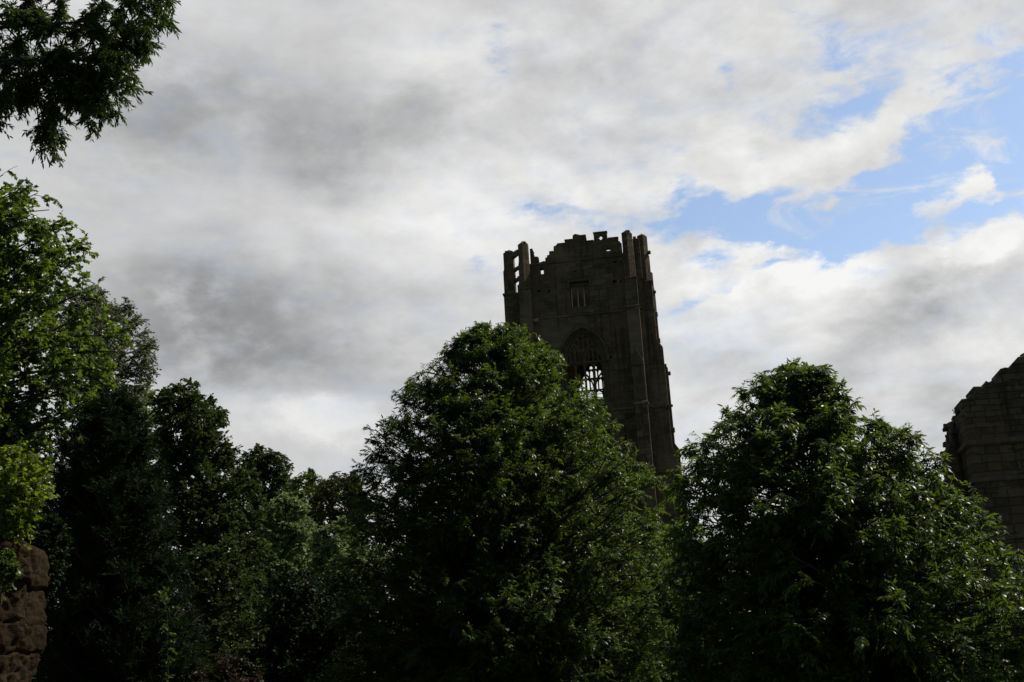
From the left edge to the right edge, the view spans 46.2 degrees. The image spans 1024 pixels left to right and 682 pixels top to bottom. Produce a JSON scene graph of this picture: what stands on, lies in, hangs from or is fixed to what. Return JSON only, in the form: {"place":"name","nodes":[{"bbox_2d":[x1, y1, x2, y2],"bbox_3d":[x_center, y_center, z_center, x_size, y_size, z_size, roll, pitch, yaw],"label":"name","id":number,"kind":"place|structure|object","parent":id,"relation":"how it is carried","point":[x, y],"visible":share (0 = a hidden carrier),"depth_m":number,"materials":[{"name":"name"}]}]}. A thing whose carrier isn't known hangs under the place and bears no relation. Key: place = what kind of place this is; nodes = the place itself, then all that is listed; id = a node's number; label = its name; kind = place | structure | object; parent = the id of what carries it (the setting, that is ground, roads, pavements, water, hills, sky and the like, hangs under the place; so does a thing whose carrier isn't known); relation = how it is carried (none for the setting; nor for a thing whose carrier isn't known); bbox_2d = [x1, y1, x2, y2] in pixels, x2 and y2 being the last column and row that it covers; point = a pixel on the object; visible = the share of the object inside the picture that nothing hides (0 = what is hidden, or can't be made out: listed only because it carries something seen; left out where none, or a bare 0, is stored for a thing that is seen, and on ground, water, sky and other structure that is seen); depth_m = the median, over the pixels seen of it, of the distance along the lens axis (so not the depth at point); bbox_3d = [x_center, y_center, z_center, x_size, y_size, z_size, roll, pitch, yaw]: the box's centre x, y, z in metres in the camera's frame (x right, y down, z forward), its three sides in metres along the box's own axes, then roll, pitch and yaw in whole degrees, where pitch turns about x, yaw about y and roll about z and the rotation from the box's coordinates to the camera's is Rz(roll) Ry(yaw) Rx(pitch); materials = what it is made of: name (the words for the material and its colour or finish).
{"place":"outdoors","nodes":[
{"label":"outdoors","id":0,"kind":"place"},
{"bbox_2d":[0,0,1023,645],"label":"sky","id":1,"kind":"structure","parent":0,"point":[308,200],"materials":[{"name":"white"}]},
{"bbox_3d":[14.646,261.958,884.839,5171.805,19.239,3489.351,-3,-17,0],"label":"ground","id":2,"kind":"structure","parent":0,"visible":0},
{"bbox_2d":[0,533,49,681],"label":"stone wall","id":3,"kind":"structure","parent":2,"relation":"on","point":[23,631],"depth_m":21.75,"materials":[{"name":"stone"}]},
{"bbox_2d":[0,548,22,604],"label":"tree","id":4,"kind":"object","parent":3,"relation":"on","point":[9,568],"visible":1,"depth_m":20.56,"materials":[{"name":"green plant"}]},
{"bbox_2d":[0,440,58,549],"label":"sapling","id":5,"kind":"object","parent":3,"relation":"on","point":[23,486],"visible":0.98,"depth_m":21.91,"materials":[{"name":"green plant"}]},
{"bbox_2d":[16,512,73,604],"bbox_3d":[-9.255,4.303,23.434,1.330,1.920,1.360,-3,-17,0],"label":"shrub","id":6,"kind":"object","parent":3,"relation":"on","point":[53,538],"visible":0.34,"depth_m":23.38,"materials":[{"name":"green plant"}]},
{"bbox_2d":[0,166,135,531],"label":"sycamore tree","id":7,"kind":"object","parent":2,"relation":"on","point":[21,345],"visible":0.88,"depth_m":34.49,"materials":[{"name":"green plant"}]},
{"bbox_2d":[3,405,162,681],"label":"tree","id":8,"kind":"object","parent":2,"relation":"on","point":[61,459],"visible":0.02,"depth_m":40.04,"materials":[{"name":"green plant"}]},
{"bbox_2d":[0,0,181,168],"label":"ash tree","id":9,"kind":"object","parent":2,"relation":"on","point":[85,88],"visible":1,"depth_m":19.84,"materials":[{"name":"green plant"}]},
{"bbox_2d":[37,281,161,469],"bbox_3d":[-16.658,6.905,47.151,5.134,19.876,5.148,-3,-17,0],"label":"willow tree","id":10,"kind":"object","parent":2,"relation":"on","point":[123,367],"visible":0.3,"depth_m":49.24,"materials":[{"name":"green plant"}]},
{"bbox_2d":[32,383,220,681],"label":"yew tree","id":11,"kind":"object","parent":2,"relation":"on","point":[113,614],"visible":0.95,"depth_m":29.02,"materials":[{"name":"green plant"}]},
{"bbox_2d":[127,382,172,559],"bbox_3d":[-18.682,10.787,59.706,3.923,18.374,3.863,-3,-17,0],"label":"tree","id":12,"kind":"object","parent":2,"relation":"on","point":[147,410],"visible":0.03,"depth_m":61.56,"materials":[{"name":"green plant"}]},
{"bbox_2d":[154,586,179,681],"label":"tree","id":13,"kind":"object","parent":2,"relation":"on","point":[162,598],"visible":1,"depth_m":26.88,"materials":[{"name":"green plant"}]},
{"bbox_2d":[145,377,273,678],"bbox_3d":[-13.378,9.559,51.684,6.011,16.648,5.793,-3,-17,0],"label":"oak tree","id":14,"kind":"object","parent":2,"relation":"on","point":[200,500],"visible":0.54,"depth_m":51.83,"materials":[{"name":"green plant"}]},
{"bbox_2d":[169,537,269,681],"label":"tree","id":15,"kind":"object","parent":2,"relation":"on","point":[214,572],"visible":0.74,"depth_m":41.05,"materials":[{"name":"green plant"}]},
{"bbox_2d":[190,653,263,681],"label":"shrub","id":16,"kind":"object","parent":2,"relation":"on","point":[226,672],"visible":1,"depth_m":26.05,"materials":[{"name":"green plant"}]},
{"bbox_2d":[223,443,301,628],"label":"beech tree","id":17,"kind":"object","parent":2,"relation":"on","point":[276,476],"visible":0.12,"depth_m":84.12,"materials":[{"name":"green plant"}]},
{"bbox_2d":[239,490,323,681],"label":"ash tree","id":18,"kind":"object","parent":2,"relation":"on","point":[296,541],"visible":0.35,"depth_m":56.16,"materials":[{"name":"green plant"}]},
{"bbox_2d":[281,467,341,629],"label":"tree","id":19,"kind":"object","parent":2,"relation":"on","point":[310,479],"visible":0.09,"depth_m":80.36,"materials":[{"name":"green plant"}]},
{"bbox_2d":[306,468,316,518],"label":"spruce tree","id":20,"kind":"object","parent":2,"relation":"on","point":[310,469],"visible":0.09,"depth_m":97.21,"materials":[{"name":"green plant"}]},
{"bbox_2d":[243,567,385,681],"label":"holly tree","id":21,"kind":"object","parent":2,"relation":"on","point":[317,646],"visible":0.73,"depth_m":42.73,"materials":[{"name":"green plant"}]},
{"bbox_2d":[297,515,371,676],"bbox_3d":[-7.311,12.247,49.658,3.518,10.101,3.489,-3,-17,0],"label":"ash tree","id":22,"kind":"object","parent":2,"relation":"on","point":[327,559],"visible":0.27,"depth_m":50.23,"materials":[{"name":"green plant"}]},
{"bbox_2d":[304,470,392,628],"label":"tree","id":23,"kind":"object","parent":2,"relation":"on","point":[326,498],"visible":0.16,"depth_m":73.45,"materials":[{"name":"green plant"}]},
{"bbox_2d":[368,532,458,681],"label":"woodland tree","id":24,"kind":"object","parent":2,"relation":"on","point":[384,557],"visible":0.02,"depth_m":60.44,"materials":[{"name":"green plant"}]},
{"bbox_2d":[316,320,687,681],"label":"chestnut tree","id":25,"kind":"object","parent":2,"relation":"on","point":[483,525],"visible":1,"depth_m":36.54,"materials":[{"name":"green plant"}]},
{"bbox_2d":[503,230,701,677],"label":"church tower","id":26,"kind":"structure","parent":2,"relation":"on","point":[582,304],"depth_m":115.16,"materials":[{"name":"stone"}]},
{"bbox_2d":[567,278,590,307],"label":"window","id":27,"kind":"structure","parent":26,"relation":"in","point":[576,285],"depth_m":116.57,"materials":[{"name":"stone"}]},
{"bbox_2d":[559,325,610,401],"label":"window","id":28,"kind":"structure","parent":26,"relation":"in","point":[582,331],"depth_m":114.82,"materials":[{"name":"stone"}]},
{"bbox_2d":[573,359,604,400],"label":"window","id":29,"kind":"structure","parent":26,"relation":"in","point":[599,367],"depth_m":125.61,"materials":[{"name":"stone"}]},
{"bbox_2d":[622,433,629,445],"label":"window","id":30,"kind":"structure","parent":26,"relation":"in","point":[623,434],"depth_m":111.55,"materials":[{"name":"stone"}]},
{"bbox_2d":[621,519,746,681],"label":"woodland tree","id":31,"kind":"object","parent":2,"relation":"on","point":[666,528],"visible":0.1,"depth_m":56.31,"materials":[{"name":"green plant"}]},
{"bbox_2d":[645,357,1023,681],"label":"chestnut tree","id":32,"kind":"object","parent":2,"relation":"on","point":[833,559],"visible":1,"depth_m":22.98,"materials":[{"name":"green plant"}]},
{"bbox_2d":[926,353,1023,681],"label":"ruined wall","id":33,"kind":"structure","parent":2,"relation":"on","point":[983,428],"depth_m":42.47,"materials":[{"name":"stone"}]}
]}

